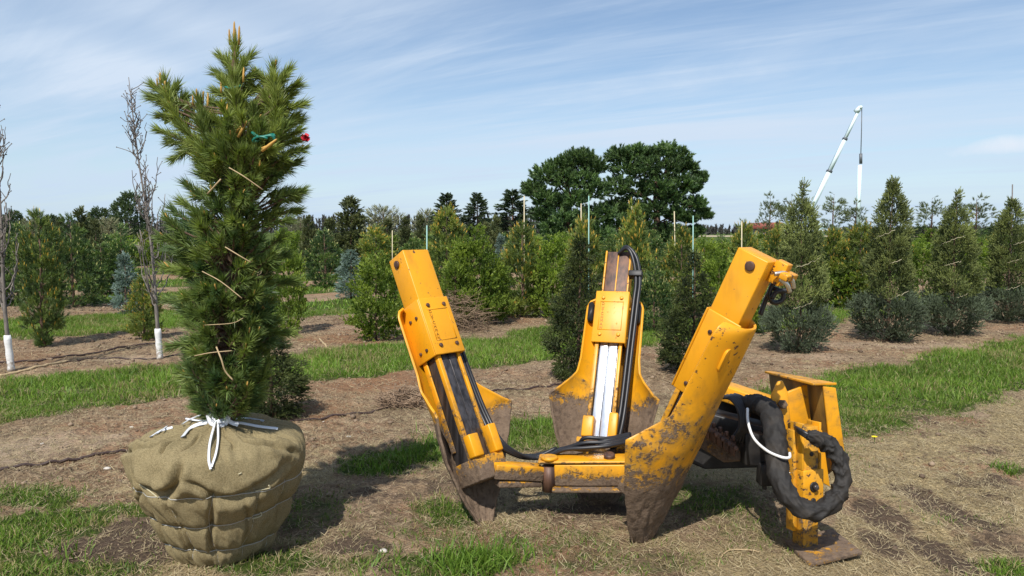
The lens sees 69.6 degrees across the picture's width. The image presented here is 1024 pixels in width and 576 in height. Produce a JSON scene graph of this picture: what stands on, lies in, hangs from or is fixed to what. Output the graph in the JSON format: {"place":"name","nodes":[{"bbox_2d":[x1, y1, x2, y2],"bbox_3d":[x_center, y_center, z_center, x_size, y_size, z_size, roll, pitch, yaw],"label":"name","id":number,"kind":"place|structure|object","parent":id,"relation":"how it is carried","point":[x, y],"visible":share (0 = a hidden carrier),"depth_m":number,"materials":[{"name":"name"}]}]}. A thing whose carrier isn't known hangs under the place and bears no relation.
{"place":"outdoors","nodes":[
{"label":"outdoors","id":0,"kind":"place"},
{"bbox_2d":[0,231,1023,575],"bbox_3d":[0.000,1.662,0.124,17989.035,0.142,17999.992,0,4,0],"label":"ground","id":1,"kind":"structure","parent":0,"point":[526,379],"depth_m":4.86,"materials":[{"name":"soil"}]},
{"bbox_2d":[0,245,16,305],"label":"pine tree","id":2,"kind":"object","parent":1,"relation":"on","point":[9,269],"visible":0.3,"depth_m":16.04,"materials":[{"name":"green plant"}]},
{"bbox_2d":[0,105,18,371],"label":"bare tree","id":3,"kind":"object","parent":1,"relation":"on","point":[9,354],"visible":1,"depth_m":8.51,"materials":[{"name":"grey plant"}]},
{"bbox_2d":[3,209,34,238],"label":"round tree","id":4,"kind":"object","parent":1,"relation":"on","point":[15,216],"visible":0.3,"depth_m":61.92,"materials":[{"name":"green plant"}]},
{"bbox_2d":[0,221,48,304],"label":"pine tree","id":5,"kind":"object","parent":1,"relation":"on","point":[10,252],"visible":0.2,"depth_m":16.45,"materials":[{"name":"green plant"}]},
{"bbox_2d":[13,215,41,240],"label":"bare tree","id":6,"kind":"object","parent":1,"relation":"on","point":[27,222],"visible":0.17,"depth_m":54.73,"materials":[{"name":"plant"}]},
{"bbox_2d":[0,360,69,375],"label":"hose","id":7,"kind":"object","parent":1,"relation":"on","point":[37,366],"visible":0.98,"depth_m":8.68,"materials":[{"name":"brown plastic"}]},
{"bbox_2d":[10,206,73,347],"bbox_3d":[-6.719,-0.139,10.543,0.818,2.095,0.891,-3,5,-33],"label":"pine tree","id":8,"kind":"object","parent":1,"relation":"on","point":[49,257],"visible":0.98,"depth_m":10.44,"materials":[{"name":"green plant"}]},
{"bbox_2d":[55,216,69,277],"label":"arborvitae tree","id":9,"kind":"object","parent":1,"relation":"on","point":[57,224],"visible":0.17,"depth_m":25.37,"materials":[{"name":"green plant"}]},
{"bbox_2d":[39,213,110,308],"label":"pine tree","id":10,"kind":"object","parent":1,"relation":"on","point":[80,247],"visible":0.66,"depth_m":15.98,"materials":[{"name":"green plant"}]},
{"bbox_2d":[0,343,154,362],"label":"drip hose","id":11,"kind":"object","parent":1,"relation":"on","point":[114,348],"visible":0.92,"depth_m":9.78,"materials":[{"name":"black rubber"}]},
{"bbox_2d":[65,205,94,279],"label":"arborvitae tree","id":12,"kind":"object","parent":1,"relation":"on","point":[81,221],"visible":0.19,"depth_m":24.00,"materials":[{"name":"green plant"}]},
{"bbox_2d":[85,218,106,273],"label":"arborvitae tree","id":13,"kind":"object","parent":1,"relation":"on","point":[95,226],"visible":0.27,"depth_m":24.07,"materials":[{"name":"green plant"}]},
{"bbox_2d":[76,240,128,294],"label":"pine tree","id":14,"kind":"object","parent":1,"relation":"on","point":[107,250],"visible":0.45,"depth_m":18.81,"materials":[{"name":"green plant"}]},
{"bbox_2d":[87,206,117,236],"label":"round tree","id":15,"kind":"object","parent":1,"relation":"on","point":[98,213],"visible":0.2,"depth_m":61.73,"materials":[{"name":"green plant"}]},
{"bbox_2d":[95,216,133,238],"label":"bare tree","id":16,"kind":"object","parent":1,"relation":"on","point":[108,230],"visible":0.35,"depth_m":51.86,"materials":[{"name":"plant"}]},
{"bbox_2d":[98,223,144,293],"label":"pine tree","id":17,"kind":"object","parent":1,"relation":"on","point":[131,248],"visible":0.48,"depth_m":19.36,"materials":[{"name":"green plant"}]},
{"bbox_2d":[66,354,180,362],"bbox_3d":[-4.649,0.890,9.725,2.703,0.064,0.408,-2,5,-29],"label":"drip hose","id":18,"kind":"object","parent":1,"relation":"on","point":[119,358],"visible":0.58,"depth_m":9.55,"materials":[{"name":"black rubber"}]},
{"bbox_2d":[108,251,140,313],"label":"spruce tree","id":19,"kind":"object","parent":1,"relation":"on","point":[122,258],"visible":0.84,"depth_m":14.70,"materials":[{"name":"teal plant"}]},
{"bbox_2d":[105,189,155,242],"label":"round tree","id":20,"kind":"object","parent":1,"relation":"on","point":[123,200],"visible":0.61,"depth_m":61.54,"materials":[{"name":"green plant"}]},
{"bbox_2d":[119,273,165,340],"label":"pine tree","id":21,"kind":"object","parent":1,"relation":"on","point":[141,294],"visible":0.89,"depth_m":11.09,"materials":[{"name":"green plant"}]},
{"bbox_2d":[116,77,172,359],"bbox_3d":[-4.665,-0.847,9.286,0.587,3.576,0.493,0,4,0],"label":"bare tree","id":22,"kind":"object","parent":1,"relation":"on","point":[146,209],"visible":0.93,"depth_m":9.27,"materials":[{"name":"grey plant"}]},
{"bbox_2d":[132,230,161,265],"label":"nursery tree","id":23,"kind":"object","parent":1,"relation":"on","point":[144,234],"visible":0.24,"depth_m":35.17,"materials":[{"name":"green plant"}]},
{"bbox_2d":[133,239,172,267],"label":"nursery tree","id":24,"kind":"object","parent":1,"relation":"on","point":[148,256],"visible":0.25,"depth_m":32.66,"materials":[{"name":"green plant"}]},
{"bbox_2d":[120,21,313,567],"bbox_3d":[-1.494,0.027,3.759,0.950,2.709,0.883,-2,5,-25],"label":"burlapped pine","id":25,"kind":"object","parent":1,"relation":"on","point":[217,484],"visible":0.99,"depth_m":3.60,"materials":[{"name":"plant"}]},
{"bbox_2d":[0,383,561,470],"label":"drip hose","id":26,"kind":"object","parent":1,"relation":"on","point":[115,451],"visible":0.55,"depth_m":5.52,"materials":[{"name":"black rubber"}]},
{"bbox_2d":[250,324,314,420],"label":"spruce tree","id":27,"kind":"object","parent":1,"relation":"on","point":[286,374],"visible":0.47,"depth_m":6.49,"materials":[{"name":"green plant"}]},
{"bbox_2d":[272,227,297,247],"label":"nursery tree","id":28,"kind":"object","parent":1,"relation":"on","point":[286,232],"visible":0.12,"depth_m":44.83,"materials":[{"name":"green plant"}]},
{"bbox_2d":[269,240,309,333],"bbox_3d":[-3.653,-0.017,11.940,0.750,1.610,0.670,2,5,20],"label":"leafy shrub","id":29,"kind":"object","parent":1,"relation":"on","point":[297,264],"visible":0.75,"depth_m":11.86,"materials":[{"name":"green plant"}]},
{"bbox_2d":[285,230,307,253],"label":"nursery tree","id":30,"kind":"object","parent":1,"relation":"on","point":[296,238],"visible":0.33,"depth_m":43.24,"materials":[{"name":"green plant"}]},
{"bbox_2d":[287,217,307,245],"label":"bare tree","id":31,"kind":"object","parent":1,"relation":"on","point":[297,227],"visible":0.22,"depth_m":59.95,"materials":[{"name":"plant"}]},
{"bbox_2d":[297,214,319,270],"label":"arborvitae tree","id":32,"kind":"object","parent":1,"relation":"on","point":[308,231],"visible":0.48,"depth_m":29.74,"materials":[{"name":"green plant"}]},
{"bbox_2d":[302,227,349,287],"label":"pine tree","id":33,"kind":"object","parent":1,"relation":"on","point":[335,257],"visible":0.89,"depth_m":21.75,"materials":[{"name":"green plant"}]},
{"bbox_2d":[318,216,342,270],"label":"arborvitae tree","id":34,"kind":"object","parent":1,"relation":"on","point":[328,225],"visible":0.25,"depth_m":29.74,"materials":[{"name":"green plant"}]},
{"bbox_2d":[332,249,365,298],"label":"spruce tree","id":35,"kind":"object","parent":1,"relation":"on","point":[346,267],"visible":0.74,"depth_m":17.74,"materials":[{"name":"teal plant"}]},
{"bbox_2d":[330,194,371,268],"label":"arborvitae tree","id":36,"kind":"object","parent":1,"relation":"on","point":[353,219],"visible":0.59,"depth_m":30.02,"materials":[{"name":"green plant"}]},
{"bbox_2d":[337,247,402,340],"bbox_3d":[-2.062,0.105,11.226,1.074,1.498,1.195,2,5,20],"label":"leafy shrub","id":37,"kind":"object","parent":1,"relation":"on","point":[364,300],"visible":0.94,"depth_m":11.10,"materials":[{"name":"green plant"}]},
{"bbox_2d":[353,222,398,280],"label":"pine tree","id":38,"kind":"object","parent":1,"relation":"on","point":[365,243],"visible":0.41,"depth_m":23.36,"materials":[{"name":"green plant"}]},
{"bbox_2d":[361,204,413,238],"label":"bare tree","id":39,"kind":"object","parent":1,"relation":"on","point":[383,211],"visible":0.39,"depth_m":59.99,"materials":[{"name":"grey plant"}]},
{"bbox_2d":[377,234,398,263],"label":"nursery tree","id":40,"kind":"object","parent":1,"relation":"on","point":[394,245],"visible":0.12,"depth_m":31.84,"materials":[{"name":"green plant"}]},
{"bbox_2d":[380,217,397,256],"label":"arborvitae tree","id":41,"kind":"object","parent":1,"relation":"on","point":[388,223],"visible":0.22,"depth_m":32.30,"materials":[{"name":"green plant"}]},
{"bbox_2d":[361,378,427,411],"bbox_3d":[-0.943,1.027,6.980,0.846,0.309,0.776,-3,5,-33],"label":"brush heap","id":42,"kind":"object","parent":1,"relation":"on","point":[403,397],"visible":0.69,"depth_m":6.91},
{"bbox_2d":[395,215,412,254],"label":"arborvitae tree","id":43,"kind":"object","parent":1,"relation":"on","point":[403,231],"visible":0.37,"depth_m":31.23,"materials":[{"name":"green plant"}]},
{"bbox_2d":[390,236,428,287],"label":"pine tree","id":44,"kind":"object","parent":1,"relation":"on","point":[411,245],"visible":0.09,"depth_m":20.17,"materials":[{"name":"green plant"}]},
{"bbox_2d":[413,213,429,245],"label":"arborvitae tree","id":45,"kind":"object","parent":1,"relation":"on","point":[421,231],"visible":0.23,"depth_m":31.21,"materials":[{"name":"green plant"}]},
{"bbox_2d":[410,207,441,232],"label":"bare tree","id":46,"kind":"object","parent":1,"relation":"on","point":[426,213],"visible":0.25,"depth_m":59.88,"materials":[{"name":"grey plant"}]},
{"bbox_2d":[414,234,448,268],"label":"nursery tree","id":47,"kind":"object","parent":1,"relation":"on","point":[428,239],"visible":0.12,"depth_m":30.43,"materials":[{"name":"green plant"}]},
{"bbox_2d":[422,192,464,245],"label":"spruce tree","id":48,"kind":"object","parent":1,"relation":"on","point":[445,197],"visible":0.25,"depth_m":48.97,"materials":[{"name":"green plant"}]},
{"bbox_2d":[422,202,467,286],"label":"pine tree","id":49,"kind":"object","parent":1,"relation":"on","point":[453,226],"visible":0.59,"depth_m":19.48,"materials":[{"name":"green plant"}]},
{"bbox_2d":[401,288,503,332],"bbox_3d":[-1.081,0.395,12.340,1.973,0.790,1.473,0,4,0],"label":"brush heap","id":50,"kind":"object","parent":1,"relation":"on","point":[462,316],"visible":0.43,"depth_m":12.21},
{"bbox_2d":[439,256,481,324],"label":"leafy shrub","id":51,"kind":"object","parent":1,"relation":"on","point":[451,266],"visible":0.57,"depth_m":12.51,"materials":[{"name":"green plant"}]},
{"bbox_2d":[460,192,491,239],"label":"spruce tree","id":52,"kind":"object","parent":1,"relation":"on","point":[472,208],"visible":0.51,"depth_m":49.00,"materials":[{"name":"green plant"}]},
{"bbox_2d":[442,221,512,323],"bbox_3d":[-0.627,-0.238,12.945,1.257,1.856,1.124,1,4,7],"label":"leafy shrub","id":53,"kind":"object","parent":1,"relation":"on","point":[465,250],"visible":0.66,"depth_m":12.73,"materials":[{"name":"green plant"}]},
{"bbox_2d":[478,221,493,271],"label":"arborvitae tree","id":54,"kind":"object","parent":1,"relation":"on","point":[488,228],"visible":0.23,"depth_m":27.58,"materials":[{"name":"green plant"}]},
{"bbox_2d":[487,214,504,265],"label":"arborvitae tree","id":55,"kind":"object","parent":1,"relation":"on","point":[495,233],"visible":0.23,"depth_m":27.56,"materials":[{"name":"green plant"}]},
{"bbox_2d":[476,253,518,323],"bbox_3d":[-0.296,0.017,13.138,0.768,1.318,0.855,4,6,39],"label":"leafy shrub","id":56,"kind":"object","parent":1,"relation":"on","point":[503,311],"visible":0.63,"depth_m":13.02,"materials":[{"name":"green plant"}]},
{"bbox_2d":[491,234,508,286],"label":"spruce tree","id":57,"kind":"object","parent":1,"relation":"on","point":[500,240],"visible":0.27,"depth_m":21.36,"materials":[{"name":"green plant"}]},
{"bbox_2d":[2,212,1017,234],"bbox_3d":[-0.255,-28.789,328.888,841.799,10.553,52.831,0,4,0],"label":"wood","id":58,"kind":"object","parent":1,"relation":"on","point":[711,230],"visible":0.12,"depth_m":316.55,"materials":[{"name":"plant"}]},
{"bbox_2d":[0,302,1023,564],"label":"soil clods","id":59,"kind":"object","parent":1,"relation":"on","point":[328,494],"visible":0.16,"depth_m":9.02,"materials":[{"name":"soil"}]},
{"bbox_2d":[0,306,1023,575],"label":"dry straw","id":60,"kind":"object","parent":1,"relation":"on","point":[762,554],"visible":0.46,"depth_m":4.72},
{"bbox_2d":[487,188,538,242],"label":"spruce tree","id":61,"kind":"object","parent":1,"relation":"on","point":[514,201],"visible":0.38,"depth_m":46.49,"materials":[{"name":"green plant"}]},
{"bbox_2d":[498,221,559,317],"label":"pine tree","id":62,"kind":"object","parent":1,"relation":"on","point":[525,268],"visible":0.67,"depth_m":14.15,"materials":[{"name":"green plant"}]},
{"bbox_2d":[516,229,544,266],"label":"nursery tree","id":63,"kind":"object","parent":1,"relation":"on","point":[540,238],"visible":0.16,"depth_m":30.07,"materials":[{"name":"green plant"}]},
{"bbox_2d":[524,230,578,317],"bbox_3d":[0.814,-0.236,14.089,1.071,1.741,0.984,-1,5,-17],"label":"leafy shrub","id":64,"kind":"object","parent":1,"relation":"on","point":[553,271],"visible":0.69,"depth_m":13.89,"materials":[{"name":"green plant"}]},
{"bbox_2d":[519,145,620,243],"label":"broadleaf tree","id":65,"kind":"object","parent":1,"relation":"on","point":[574,168],"visible":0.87,"depth_m":72.86,"materials":[{"name":"broad green leaves"},{"name":"brown bark"}]},
{"bbox_2d":[539,233,602,380],"bbox_3d":[0.766,0.243,8.255,0.964,1.724,0.895,0,4,-2],"label":"spruce tree","id":66,"kind":"object","parent":1,"relation":"on","point":[562,326],"visible":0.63,"depth_m":8.16,"materials":[{"name":"green plant"}]},
{"bbox_2d":[553,211,605,318],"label":"pine tree","id":67,"kind":"object","parent":1,"relation":"on","point":[581,228],"visible":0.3,"depth_m":13.51,"materials":[{"name":"green plant"}]},
{"bbox_2d":[597,234,618,262],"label":"nursery tree","id":68,"kind":"object","parent":1,"relation":"on","point":[609,244],"visible":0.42,"depth_m":30.72,"materials":[{"name":"green plant"}]},
{"bbox_2d":[390,245,861,566],"bbox_3d":[0.630,0.539,4.392,2.684,1.598,1.529,2,5,25],"label":"tree spade","id":69,"kind":"object","parent":1,"relation":"on","point":[785,438],"visible":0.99,"depth_m":4.16,"materials":[{"name":"yellow paint"}]},
{"bbox_2d":[614,197,662,314],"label":"pine tree","id":70,"kind":"object","parent":1,"relation":"on","point":[635,232],"visible":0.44,"depth_m":13.48,"materials":[{"name":"green plant"}]},
{"bbox_2d":[637,230,664,257],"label":"nursery tree","id":71,"kind":"object","parent":1,"relation":"on","point":[653,235],"visible":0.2,"depth_m":35.32,"materials":[{"name":"green plant"}]},
{"bbox_2d":[643,237,666,267],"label":"nursery tree","id":72,"kind":"object","parent":1,"relation":"on","point":[653,244],"visible":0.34,"depth_m":31.06,"materials":[{"name":"green plant"}]},
{"bbox_2d":[601,138,714,245],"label":"broadleaf deciduous tree","id":73,"kind":"object","parent":1,"relation":"on","point":[672,189],"visible":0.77,"depth_m":75.93,"materials":[{"name":"green broad leaves"},{"name":"brown bark"}]},
{"bbox_2d":[640,258,679,332],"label":"pine tree","id":74,"kind":"object","parent":1,"relation":"on","point":[664,287],"visible":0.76,"depth_m":11.85,"materials":[{"name":"green plant"}]},
{"bbox_2d":[655,222,702,317],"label":"pine tree","id":75,"kind":"object","parent":1,"relation":"on","point":[680,259],"visible":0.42,"depth_m":13.54,"materials":[{"name":"green plant"}]},
{"bbox_2d":[650,247,717,370],"bbox_3d":[2.077,0.286,8.463,0.920,1.563,0.984,-3,5,-36],"label":"spruce tree","id":76,"kind":"object","parent":1,"relation":"on","point":[670,352],"visible":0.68,"depth_m":8.42,"materials":[{"name":"green plant"}]},
{"bbox_2d":[690,234,725,288],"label":"leafy shrub","id":77,"kind":"object","parent":1,"relation":"on","point":[710,246],"visible":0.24,"depth_m":20.80,"materials":[{"name":"green plant"}]},
{"bbox_2d":[696,247,733,307],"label":"leafy shrub","id":78,"kind":"object","parent":1,"relation":"on","point":[712,267],"visible":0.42,"depth_m":13.12,"materials":[{"name":"green plant"}]},
{"bbox_2d":[711,237,731,279],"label":"leafy shrub","id":79,"kind":"object","parent":1,"relation":"on","point":[725,247],"visible":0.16,"depth_m":21.85,"materials":[{"name":"green plant"}]},
{"bbox_2d":[722,217,768,285],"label":"pine tree","id":80,"kind":"object","parent":1,"relation":"on","point":[736,240],"visible":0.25,"depth_m":17.00,"materials":[{"name":"green plant"}]},
{"bbox_2d":[752,286,768,329],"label":"leafy shrub","id":81,"kind":"object","parent":1,"relation":"on","point":[756,317],"visible":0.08,"depth_m":11.77,"materials":[{"name":"green plant"}]},
{"bbox_2d":[744,222,783,240],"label":"red roofed house","id":82,"kind":"structure","parent":1,"relation":"on","point":[754,227],"depth_m":116.22,"materials":[{"name":"red"}]},
{"bbox_2d":[753,191,784,235],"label":"pine tree","id":83,"kind":"object","parent":1,"relation":"on","point":[778,207],"visible":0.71,"depth_m":37.29,"materials":[{"name":"green plant"}]},
{"bbox_2d":[759,230,795,258],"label":"nursery tree","id":84,"kind":"object","parent":1,"relation":"on","point":[766,240],"visible":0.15,"depth_m":31.91,"materials":[{"name":"green plant"}]},
{"bbox_2d":[766,220,792,290],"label":"pine tree","id":85,"kind":"object","parent":1,"relation":"on","point":[775,240],"visible":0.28,"depth_m":18.73,"materials":[{"name":"green plant"}]},
{"bbox_2d":[775,194,800,233],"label":"pine tree","id":86,"kind":"object","parent":1,"relation":"on","point":[789,203],"visible":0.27,"depth_m":37.44,"materials":[{"name":"green plant"}]},
{"bbox_2d":[757,176,840,353],"bbox_3d":[3.891,-0.276,9.923,1.093,2.451,1.029,1,5,15],"label":"tied spruce","id":87,"kind":"object","parent":1,"relation":"on","point":[793,247],"visible":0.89,"depth_m":9.82,"materials":[{"name":"green plant"}]},
{"bbox_2d":[794,106,862,235],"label":"crane","id":88,"kind":"object","parent":1,"relation":"on","point":[857,110],"visible":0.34,"depth_m":167.95,"materials":[{"name":"white paint"}]},
{"bbox_2d":[856,165,861,233],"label":"hanging pole","id":89,"kind":"object","parent":88,"relation":"hanging from","point":[859,180],"visible":0.66,"depth_m":168.44,"materials":[{"name":"white metal"}]},
{"bbox_2d":[820,191,848,235],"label":"pine tree","id":90,"kind":"object","parent":1,"relation":"on","point":[837,209],"visible":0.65,"depth_m":37.41,"materials":[{"name":"green plant"}]},
{"bbox_2d":[811,225,858,307],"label":"pine tree","id":91,"kind":"object","parent":1,"relation":"on","point":[830,244],"visible":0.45,"depth_m":15.81,"materials":[{"name":"green plant"}]},
{"bbox_2d":[811,252,874,306],"bbox_3d":[7.138,-0.182,15.762,1.084,1.288,1.212,-1,5,-16],"label":"leafy shrub","id":92,"kind":"object","parent":1,"relation":"on","point":[835,279],"visible":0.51,"depth_m":15.50,"materials":[{"name":"green plant"}]},
{"bbox_2d":[838,198,871,248],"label":"pine tree","id":93,"kind":"object","parent":1,"relation":"on","point":[852,212],"visible":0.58,"depth_m":37.48,"materials":[{"name":"green plant"}]},
{"bbox_2d":[829,217,887,308],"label":"pine tree","id":94,"kind":"object","parent":1,"relation":"on","point":[855,238],"visible":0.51,"depth_m":15.37,"materials":[{"name":"green plant"}]},
{"bbox_2d":[844,175,932,341],"bbox_3d":[5.693,-0.420,11.104,1.248,2.596,1.176,-4,6,-40],"label":"tied spruce","id":95,"kind":"object","parent":1,"relation":"on","point":[890,256],"visible":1,"depth_m":10.94,"materials":[{"name":"green plant"}]},
{"bbox_2d":[906,226,928,243],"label":"round tree","id":96,"kind":"object","parent":1,"relation":"on","point":[918,228],"visible":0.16,"depth_m":80.54,"materials":[{"name":"green plant"}]},
{"bbox_2d":[910,237,933,263],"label":"nursery tree","id":97,"kind":"object","parent":1,"relation":"on","point":[921,242],"visible":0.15,"depth_m":34.78,"materials":[{"name":"green plant"}]},
{"bbox_2d":[897,242,950,306],"bbox_3d":[8.768,-0.256,15.755,1.067,1.489,0.981,2,5,21],"label":"leafy shrub","id":98,"kind":"object","parent":1,"relation":"on","point":[927,256],"visible":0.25,"depth_m":15.72,"materials":[{"name":"green plant"}]},
{"bbox_2d":[915,227,940,260],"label":"nursery tree","id":99,"kind":"object","parent":1,"relation":"on","point":[926,234],"visible":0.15,"depth_m":37.46,"materials":[{"name":"green plant"}]},
{"bbox_2d":[915,196,946,242],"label":"pine tree","id":100,"kind":"object","parent":1,"relation":"on","point":[924,211],"visible":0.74,"depth_m":37.44,"materials":[{"name":"green plant"}]},
{"bbox_2d":[916,186,997,336],"bbox_3d":[7.017,-0.400,11.604,1.137,2.422,1.208,2,5,25],"label":"tied spruce","id":101,"kind":"object","parent":1,"relation":"on","point":[952,281],"visible":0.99,"depth_m":11.47,"materials":[{"name":"green plant"}]},
{"bbox_2d":[956,236,1005,299],"bbox_3d":[10.352,-0.357,16.299,1.145,1.600,1.274,3,5,32],"label":"leafy shrub","id":102,"kind":"object","parent":1,"relation":"on","point":[984,251],"visible":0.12,"depth_m":16.07,"materials":[{"name":"green plant"}]},
{"bbox_2d":[965,192,998,240],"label":"pine tree","id":103,"kind":"object","parent":1,"relation":"on","point":[981,209],"visible":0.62,"depth_m":37.32,"materials":[{"name":"green plant"}]},
{"bbox_2d":[971,196,1023,321],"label":"tied spruce","id":104,"kind":"object","parent":1,"relation":"on","point":[996,252],"visible":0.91,"depth_m":13.05,"materials":[{"name":"plant"}]},
{"bbox_2d":[0,258,1023,575],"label":"grass","id":105,"kind":"structure","parent":0,"point":[1012,366],"depth_m":7.19,"materials":[{"name":"green plant"}]},
{"bbox_2d":[0,0,1023,231],"label":"sky","id":106,"kind":"structure","parent":0,"point":[414,102],"materials":[{"name":"blue"}]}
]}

